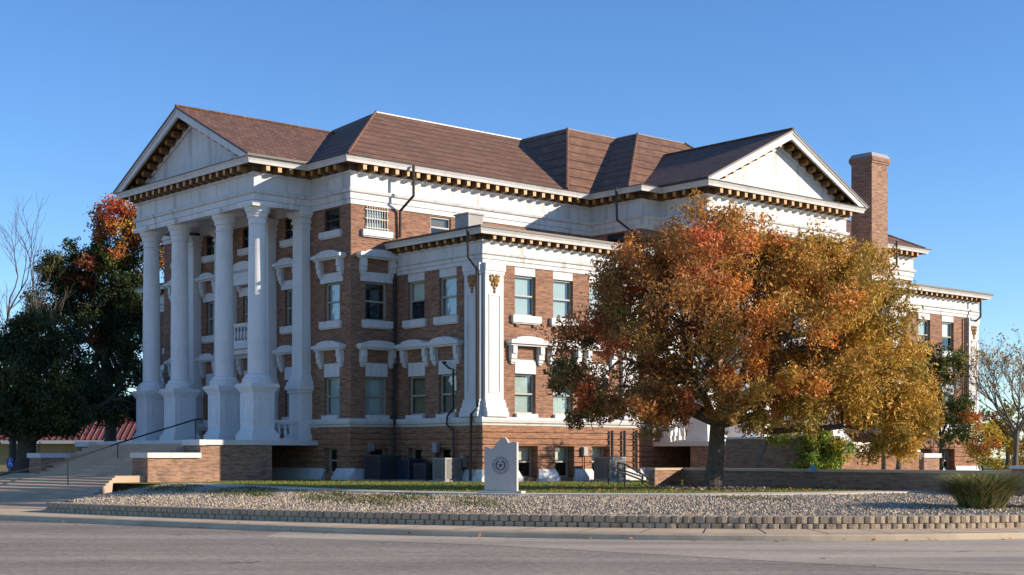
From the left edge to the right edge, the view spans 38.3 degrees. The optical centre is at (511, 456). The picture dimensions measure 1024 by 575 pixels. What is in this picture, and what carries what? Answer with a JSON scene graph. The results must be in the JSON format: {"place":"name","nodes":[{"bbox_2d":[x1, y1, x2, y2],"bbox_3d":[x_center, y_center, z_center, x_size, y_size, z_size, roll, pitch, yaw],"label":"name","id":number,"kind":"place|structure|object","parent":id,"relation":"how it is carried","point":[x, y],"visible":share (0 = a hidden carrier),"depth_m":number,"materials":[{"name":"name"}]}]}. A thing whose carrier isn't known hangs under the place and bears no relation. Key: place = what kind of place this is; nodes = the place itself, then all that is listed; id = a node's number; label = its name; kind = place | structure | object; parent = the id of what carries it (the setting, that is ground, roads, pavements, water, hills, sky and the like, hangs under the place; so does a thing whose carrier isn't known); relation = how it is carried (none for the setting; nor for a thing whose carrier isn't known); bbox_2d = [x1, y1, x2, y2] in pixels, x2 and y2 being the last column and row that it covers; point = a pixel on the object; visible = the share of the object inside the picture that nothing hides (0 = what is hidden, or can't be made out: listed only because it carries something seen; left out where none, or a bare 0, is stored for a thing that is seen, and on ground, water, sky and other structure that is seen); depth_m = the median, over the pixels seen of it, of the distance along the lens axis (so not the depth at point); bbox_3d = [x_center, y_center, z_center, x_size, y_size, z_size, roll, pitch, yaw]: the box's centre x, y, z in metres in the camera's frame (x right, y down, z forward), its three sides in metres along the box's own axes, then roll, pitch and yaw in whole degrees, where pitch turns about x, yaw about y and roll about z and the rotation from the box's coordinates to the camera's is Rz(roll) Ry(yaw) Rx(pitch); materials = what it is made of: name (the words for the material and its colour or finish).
{"place":"outdoors","nodes":[
{"label":"outdoors","id":0,"kind":"place"},
{"bbox_2d":[0,520,1011,574],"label":"road","id":1,"kind":"structure","parent":0,"point":[41,548],"depth_m":24.69,"materials":[{"name":"grey asphalt"}]},
{"bbox_2d":[266,531,1023,574],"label":"gutter","id":2,"kind":"object","parent":1,"relation":"on","point":[999,556],"visible":0.98,"depth_m":27.32,"materials":[{"name":"concrete"}]},
{"bbox_2d":[28,515,986,533],"bbox_3d":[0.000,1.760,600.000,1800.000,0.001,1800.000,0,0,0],"label":"ground","id":3,"kind":"structure","parent":0,"point":[497,530],"depth_m":35.05,"materials":[{"name":"grey concrete"}]},
{"bbox_2d":[0,473,159,514],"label":"steps","id":4,"kind":"structure","parent":3,"relation":"on","point":[28,490],"depth_m":56.08,"materials":[{"name":"concrete"}]},
{"bbox_2d":[0,418,201,484],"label":"handrail","id":5,"kind":"object","parent":4,"relation":"on","point":[67,461],"visible":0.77,"depth_m":59.81,"materials":[{"name":"black metal"}]},
{"bbox_2d":[0,515,1023,540],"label":"kerb","id":6,"kind":"structure","parent":3,"relation":"on","point":[686,536],"depth_m":30.84,"materials":[{"name":"concrete"}]},
{"bbox_2d":[0,459,1022,492],"bbox_3d":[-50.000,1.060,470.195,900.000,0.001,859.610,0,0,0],"label":"lawn","id":7,"kind":"structure","parent":0,"point":[990,468],"depth_m":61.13,"materials":[{"name":"green plant"}]},
{"bbox_2d":[7,457,12,471],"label":"parking sign","id":8,"kind":"object","parent":7,"relation":"on","point":[10,463],"visible":0.88,"depth_m":72.59,"materials":[{"name":"metal"}]},
{"bbox_2d":[0,194,81,471],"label":"bare tree","id":9,"kind":"object","parent":7,"relation":"on","point":[12,451],"visible":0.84,"depth_m":87.80,"materials":[{"name":"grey plant"}]},
{"bbox_2d":[0,397,135,470],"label":"red roofed building","id":10,"kind":"structure","parent":7,"relation":"on","point":[126,431],"depth_m":112.00,"materials":[{"name":"white paint"}]},
{"bbox_2d":[0,304,141,472],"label":"live oak tree","id":11,"kind":"object","parent":7,"relation":"on","point":[50,398],"visible":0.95,"depth_m":72.92,"materials":[{"name":"green plant"}]},
{"bbox_2d":[19,193,163,440],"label":"tall oak tree","id":12,"kind":"object","parent":7,"relation":"on","point":[113,305],"visible":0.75,"depth_m":93.74,"materials":[{"name":"green plant"}]},
{"bbox_2d":[361,454,401,480],"bbox_3d":[-5.662,0.500,64.696,1.440,1.220,1.340,0,0,-41],"label":"ac unit","id":13,"kind":"object","parent":7,"relation":"on","point":[379,467],"visible":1,"depth_m":64.25,"materials":[{"name":"grey metal"}]},
{"bbox_2d":[396,458,424,480],"bbox_3d":[-4.423,0.585,64.453,1.090,1.050,1.090,0,0,-41],"label":"ac unit","id":14,"kind":"object","parent":7,"relation":"on","point":[405,469],"visible":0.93,"depth_m":64.10,"materials":[{"name":"grey metal"}]},
{"bbox_2d":[410,463,432,480],"bbox_3d":[-3.652,0.685,63.666,1.090,0.850,1.090,0,0,-41],"label":"ac unit","id":15,"kind":"object","parent":7,"relation":"on","point":[423,471],"visible":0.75,"depth_m":63.28,"materials":[{"name":"grey metal"}]},
{"bbox_2d":[429,457,464,481],"bbox_3d":[-2.760,0.565,62.453,1.090,1.090,1.090,0,0,-41],"label":"ac unit","id":16,"kind":"object","parent":7,"relation":"on","point":[447,469],"visible":1,"depth_m":62.18,"materials":[{"name":"grey metal"}]},
{"bbox_2d":[478,437,525,492],"bbox_3d":[-0.290,0.302,41.748,1.260,1.715,0.540,0,0,13],"label":"stone marker","id":17,"kind":"object","parent":7,"relation":"on","point":[501,466],"visible":0.98,"depth_m":41.63,"materials":[{"name":"grey stone"}]},
{"bbox_2d":[27,104,993,484],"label":"courthouse","id":18,"kind":"structure","parent":7,"relation":"on","point":[321,304],"depth_m":67.41,"materials":[{"name":"brown brick"}]},
{"bbox_2d":[160,364,163,385],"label":"window","id":19,"kind":"structure","parent":18,"relation":"in","point":[162,366],"depth_m":82.48,"materials":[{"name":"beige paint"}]},
{"bbox_2d":[164,280,170,345],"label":"window","id":20,"kind":"structure","parent":18,"relation":"in","point":[168,285],"depth_m":76.75,"materials":[{"name":"beige paint"}]},
{"bbox_2d":[164,358,170,378],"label":"window","id":21,"kind":"structure","parent":18,"relation":"in","point":[168,362],"depth_m":76.75,"materials":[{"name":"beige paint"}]},
{"bbox_2d":[194,273,213,343],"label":"window","id":22,"kind":"structure","parent":18,"relation":"in","point":[203,278],"depth_m":74.33,"materials":[{"name":"beige paint"}]},
{"bbox_2d":[195,353,213,422],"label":"window","id":23,"kind":"structure","parent":18,"relation":"in","point":[202,359],"depth_m":74.21,"materials":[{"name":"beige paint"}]},
{"bbox_2d":[201,236,214,263],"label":"window","id":24,"kind":"structure","parent":18,"relation":"in","point":[209,258],"depth_m":74.44,"materials":[{"name":"white stone"}]},
{"bbox_2d":[233,269,247,339],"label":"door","id":25,"kind":"structure","parent":18,"relation":"in","point":[242,292],"depth_m":71.80,"materials":[{"name":"beige paint"}]},
{"bbox_2d":[234,354,247,375],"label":"window","id":26,"kind":"structure","parent":18,"relation":"in","point":[239,358],"depth_m":71.62,"materials":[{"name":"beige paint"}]},
{"bbox_2d":[237,228,248,256],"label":"window","id":27,"kind":"structure","parent":18,"relation":"in","point":[241,252],"depth_m":71.78,"materials":[{"name":"white stone"}]},
{"bbox_2d":[272,345,291,419],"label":"window","id":28,"kind":"structure","parent":18,"relation":"in","point":[283,350],"depth_m":68.81,"materials":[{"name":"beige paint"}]},
{"bbox_2d":[272,258,292,334],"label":"window","id":29,"kind":"structure","parent":18,"relation":"in","point":[284,263],"depth_m":68.86,"materials":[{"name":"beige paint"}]},
{"bbox_2d":[280,219,292,247],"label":"window","id":30,"kind":"structure","parent":18,"relation":"in","point":[286,243],"depth_m":68.91,"materials":[{"name":"white metal"}]},
{"bbox_2d":[310,250,345,329],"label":"window","id":31,"kind":"structure","parent":18,"relation":"in","point":[333,321],"depth_m":66.15,"materials":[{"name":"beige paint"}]},
{"bbox_2d":[310,341,345,418],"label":"window","id":32,"kind":"structure","parent":18,"relation":"in","point":[331,371],"depth_m":66.19,"materials":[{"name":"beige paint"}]},
{"bbox_2d":[319,208,341,240],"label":"window","id":33,"kind":"structure","parent":18,"relation":"in","point":[333,230],"depth_m":66.49,"materials":[{"name":"brown metal"}]},
{"bbox_2d":[330,448,336,472],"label":"window","id":34,"kind":"structure","parent":18,"relation":"in","point":[333,451],"depth_m":66.66,"materials":[{"name":"black glass"}]},
{"bbox_2d":[367,443,373,454],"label":"meter box","id":35,"kind":"object","parent":18,"relation":"attached to","point":[370,447],"visible":0.76,"depth_m":65.37,"materials":[{"name":"grey metal"}]},
{"bbox_2d":[356,340,396,418],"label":"window","id":36,"kind":"structure","parent":18,"relation":"in","point":[377,372],"depth_m":65.95,"materials":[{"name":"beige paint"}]},
{"bbox_2d":[361,206,392,239],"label":"window","id":37,"kind":"structure","parent":18,"relation":"in","point":[375,219],"depth_m":65.89,"materials":[{"name":"white metal"}]},
{"bbox_2d":[356,249,399,329],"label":"window","id":38,"kind":"structure","parent":18,"relation":"in","point":[374,292],"depth_m":66.10,"materials":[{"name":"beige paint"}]},
{"bbox_2d":[371,448,384,454],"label":"window","id":39,"kind":"structure","parent":18,"relation":"in","point":[376,450],"depth_m":66.64,"materials":[{"name":"black glass"}]},
{"bbox_2d":[394,340,429,418],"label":"window","id":40,"kind":"structure","parent":18,"relation":"in","point":[417,370],"depth_m":65.55,"materials":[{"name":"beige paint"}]},
{"bbox_2d":[402,272,427,328],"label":"window","id":41,"kind":"structure","parent":18,"relation":"in","point":[417,320],"depth_m":65.77,"materials":[{"name":"beige paint"}]},
{"bbox_2d":[413,448,421,458],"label":"window","id":42,"kind":"structure","parent":18,"relation":"in","point":[417,452],"depth_m":66.08,"materials":[{"name":"black glass"}]},
{"bbox_2d":[432,443,439,457],"bbox_3d":[-3.320,0.165,64.091,0.180,1.570,0.340,0,0,-41],"label":"meter box","id":43,"kind":"object","parent":18,"relation":"attached to","point":[435,447],"visible":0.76,"depth_m":64.00,"materials":[{"name":"metal"}]},
{"bbox_2d":[432,443,435,451],"bbox_3d":[-3.381,-0.410,64.037,0.018,0.360,0.300,0,0,-41],"label":"door","id":44,"kind":"structure","parent":43,"relation":"in","point":[433,444],"depth_m":64.02,"materials":[{"name":"metal"}]},
{"bbox_2d":[431,216,449,232],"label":"window","id":45,"kind":"structure","parent":18,"relation":"in","point":[438,224],"depth_m":68.51,"materials":[{"name":"glass"}]},
{"bbox_2d":[424,337,463,417],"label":"window","id":46,"kind":"structure","parent":18,"relation":"in","point":[435,343],"depth_m":63.92,"materials":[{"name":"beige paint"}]},
{"bbox_2d":[441,448,449,456],"bbox_3d":[-2.482,0.160,64.334,0.800,1.120,1.000,0,0,-41],"label":"window","id":47,"kind":"structure","parent":18,"relation":"in","point":[447,450],"depth_m":64.63,"materials":[{"name":"black glass"}]},
{"bbox_2d":[433,267,459,325],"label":"window","id":48,"kind":"structure","parent":18,"relation":"in","point":[448,276],"depth_m":63.95,"materials":[{"name":"beige paint"}]},
{"bbox_2d":[460,456,466,472],"bbox_3d":[-2.066,0.450,62.663,0.180,1.000,0.260,0,0,-41],"label":"meter box","id":49,"kind":"object","parent":18,"relation":"attached to","point":[463,462],"visible":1,"depth_m":62.57,"materials":[{"name":"grey metal"}]},
{"bbox_2d":[460,456,463,466],"bbox_3d":[-2.127,0.200,62.610,0.018,0.440,0.220,0,0,-41],"label":"door","id":50,"kind":"structure","parent":49,"relation":"in","point":[462,457],"depth_m":62.56,"materials":[{"name":"grey metal"}]},
{"bbox_2d":[518,446,531,477],"bbox_3d":[0.158,0.210,64.178,1.160,1.380,0.800,0,0,-41],"label":"window","id":51,"kind":"structure","parent":18,"relation":"in","point":[524,452],"depth_m":64.25,"materials":[{"name":"black glass"}]},
{"bbox_2d":[511,267,541,327],"bbox_3d":[0.528,-6.920,63.635,1.640,2.640,0.455,0,0,-41],"label":"window","id":52,"kind":"structure","parent":18,"relation":"in","point":[524,277],"depth_m":63.78,"materials":[{"name":"white glass"}]},
{"bbox_2d":[506,336,550,417],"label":"window","id":53,"kind":"structure","parent":18,"relation":"in","point":[526,369],"depth_m":63.70,"materials":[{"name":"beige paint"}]},
{"bbox_2d":[555,446,567,476],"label":"window","id":54,"kind":"structure","parent":18,"relation":"in","point":[561,452],"depth_m":65.69,"materials":[{"name":"black glass"}]},
{"bbox_2d":[549,271,578,328],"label":"window","id":55,"kind":"structure","parent":18,"relation":"in","point":[561,280],"depth_m":65.26,"materials":[{"name":"white glass"}]},
{"bbox_2d":[546,339,584,417],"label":"window","id":56,"kind":"structure","parent":18,"relation":"in","point":[558,404],"depth_m":65.26,"materials":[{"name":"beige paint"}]},
{"bbox_2d":[581,447,587,470],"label":"meter box","id":57,"kind":"object","parent":18,"relation":"attached to","point":[584,451],"visible":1,"depth_m":65.65,"materials":[{"name":"grey metal"}]},
{"bbox_2d":[584,447,587,454],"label":"door","id":58,"kind":"structure","parent":57,"relation":"in","point":[585,448],"depth_m":65.62,"materials":[{"name":"grey metal"}]},
{"bbox_2d":[586,275,600,329],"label":"window","id":59,"kind":"structure","parent":18,"relation":"in","point":[590,297],"depth_m":66.52,"materials":[{"name":"beige paint"}]},
{"bbox_2d":[592,446,603,470],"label":"window","id":60,"kind":"structure","parent":18,"relation":"in","point":[597,451],"depth_m":67.14,"materials":[{"name":"grey glass"}]},
{"bbox_2d":[584,342,619,418],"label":"window","id":61,"kind":"structure","parent":18,"relation":"in","point":[589,353],"depth_m":66.31,"materials":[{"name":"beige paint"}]},
{"bbox_2d":[608,233,623,242],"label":"window","id":62,"kind":"structure","parent":18,"relation":"in","point":[614,237],"depth_m":74.10,"materials":[{"name":"black glass"}]},
{"bbox_2d":[918,312,934,353],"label":"window","id":63,"kind":"structure","parent":18,"relation":"in","point":[923,330],"depth_m":83.92,"materials":[{"name":"beige paint"}]},
{"bbox_2d":[944,449,947,469],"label":"window","id":64,"kind":"structure","parent":18,"relation":"in","point":[945,450],"depth_m":85.85,"materials":[{"name":"black glass"}]},
{"bbox_2d":[940,315,953,358],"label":"window","id":65,"kind":"structure","parent":18,"relation":"in","point":[947,321],"depth_m":85.54,"materials":[{"name":"white glass"}]},
{"bbox_2d":[939,367,964,426],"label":"window","id":66,"kind":"structure","parent":18,"relation":"in","point":[951,386],"depth_m":85.41,"materials":[{"name":"beige paint"}]},
{"bbox_2d":[62,483,1011,565],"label":"fallen leaves","id":67,"kind":"object","parent":7,"relation":"on","point":[479,535],"visible":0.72,"depth_m":44.93,"materials":[{"name":"brown plant"}]},
{"bbox_2d":[590,456,629,480],"bbox_3d":[4.305,0.545,64.866,1.240,1.130,1.240,0,0,-41],"label":"ac unit","id":68,"kind":"object","parent":7,"relation":"on","point":[601,463],"visible":0.95,"depth_m":64.51,"materials":[{"name":"grey metal"}]},
{"bbox_2d":[608,462,648,484],"bbox_3d":[4.514,0.668,55.321,1.883,0.984,0.775,0,0,-41],"label":"stair railing","id":69,"kind":"object","parent":7,"relation":"on","point":[642,475],"visible":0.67,"depth_m":55.01,"materials":[{"name":"black metal"}]},
{"bbox_2d":[647,468,682,485],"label":"return wall","id":70,"kind":"structure","parent":7,"relation":"on","point":[664,476],"depth_m":53.64,"materials":[{"name":"brick"}]},
{"bbox_2d":[655,484,769,490],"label":"mulch","id":71,"kind":"object","parent":7,"relation":"on","point":[726,487],"visible":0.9,"depth_m":46.80,"materials":[{"name":"wood"}]},
{"bbox_2d":[535,186,946,487],"bbox_3d":[7.940,-3.714,47.968,12.035,10.087,10.488,0,0,-36],"label":"red oak tree","id":72,"kind":"object","parent":7,"relation":"on","point":[835,305],"visible":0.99,"depth_m":46.53,"materials":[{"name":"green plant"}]},
{"bbox_2d":[753,415,809,467],"bbox_3d":[10.950,-0.230,60.297,2.646,3.121,1.796,0,0,0],"label":"crape myrtle","id":73,"kind":"object","parent":7,"relation":"on","point":[775,439],"visible":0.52,"depth_m":60.21,"materials":[{"name":"green plant"}]},
{"bbox_2d":[809,465,815,487],"bbox_3d":[9.900,0.706,48.586,0.240,0.909,0.061,0,0,0],"label":"garden stake","id":74,"kind":"object","parent":7,"relation":"on","point":[813,469],"visible":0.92,"depth_m":48.56,"materials":[{"name":"blue metal"}]},
{"bbox_2d":[783,424,859,468],"bbox_3d":[12.588,-0.061,60.158,3.064,2.782,2.619,0,0,0],"label":"shrub","id":75,"kind":"object","parent":7,"relation":"on","point":[825,456],"visible":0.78,"depth_m":59.68,"materials":[{"name":"green plant"}]},
{"bbox_2d":[725,436,920,469],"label":"court wall","id":76,"kind":"structure","parent":7,"relation":"on","point":[743,452],"depth_m":62.33,"materials":[{"name":"brown brick"}]},
{"bbox_2d":[683,466,1023,495],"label":"wall","id":77,"kind":"structure","parent":7,"relation":"on","point":[871,479],"depth_m":47.85,"materials":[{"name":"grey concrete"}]},
{"bbox_2d":[861,337,948,469],"bbox_3d":[15.864,-2.029,61.886,4.618,6.717,4.016,0,0,0],"label":"golden tree","id":78,"kind":"object","parent":7,"relation":"on","point":[940,424],"visible":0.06,"depth_m":61.55,"materials":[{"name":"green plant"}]},
{"bbox_2d":[903,342,983,469],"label":"evergreen tree","id":79,"kind":"object","parent":7,"relation":"on","point":[956,413],"visible":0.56,"depth_m":77.22,"materials":[{"name":"green plant"}]},
{"bbox_2d":[948,324,1023,465],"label":"bare tree","id":80,"kind":"object","parent":7,"relation":"on","point":[1017,430],"visible":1,"depth_m":70.99,"materials":[{"name":"grey plant"}]},
{"bbox_2d":[960,418,1023,470],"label":"yellow sapling","id":81,"kind":"object","parent":7,"relation":"on","point":[983,451],"visible":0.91,"depth_m":75.79,"materials":[{"name":"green plant"}]},
{"bbox_2d":[978,395,1023,468],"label":"distant tree","id":82,"kind":"object","parent":7,"relation":"on","point":[1000,419],"visible":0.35,"depth_m":127.84,"materials":[{"name":"orange plant"}]},
{"bbox_2d":[998,422,1023,465],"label":"scrub bush","id":83,"kind":"object","parent":7,"relation":"on","point":[1007,431],"visible":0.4,"depth_m":76.92,"materials":[{"name":"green plant"}]},
{"bbox_2d":[0,508,1023,533],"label":"sidewalk","id":84,"kind":"structure","parent":0,"point":[19,511],"depth_m":32.19,"materials":[{"name":"grey concrete"}]},
{"bbox_2d":[45,501,1023,528],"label":"retaining wall","id":85,"kind":"structure","parent":84,"relation":"on","point":[719,521],"depth_m":32.89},
{"bbox_2d":[0,0,1023,458],"label":"sky","id":86,"kind":"structure","parent":0,"point":[935,88],"materials":[{"name":"blue"}]},
{"bbox_2d":[65,484,1023,516],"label":"gravel bank","id":87,"kind":"structure","parent":0,"point":[702,510],"depth_m":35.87,"materials":[{"name":"grey gravel"}]},
{"bbox_2d":[129,483,806,509],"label":"weeds","id":88,"kind":"object","parent":87,"relation":"on","point":[254,492],"visible":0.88,"depth_m":41.34,"materials":[{"name":"green plant"}]},
{"bbox_2d":[916,471,1023,508],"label":"grass clump","id":89,"kind":"object","parent":87,"relation":"on","point":[980,491],"visible":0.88,"depth_m":35.33,"materials":[{"name":"green plant"}]},
{"bbox_2d":[162,483,937,495],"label":"path","id":90,"kind":"structure","parent":0,"point":[608,494],"depth_m":42.50,"materials":[{"name":"concrete"}]}
]}

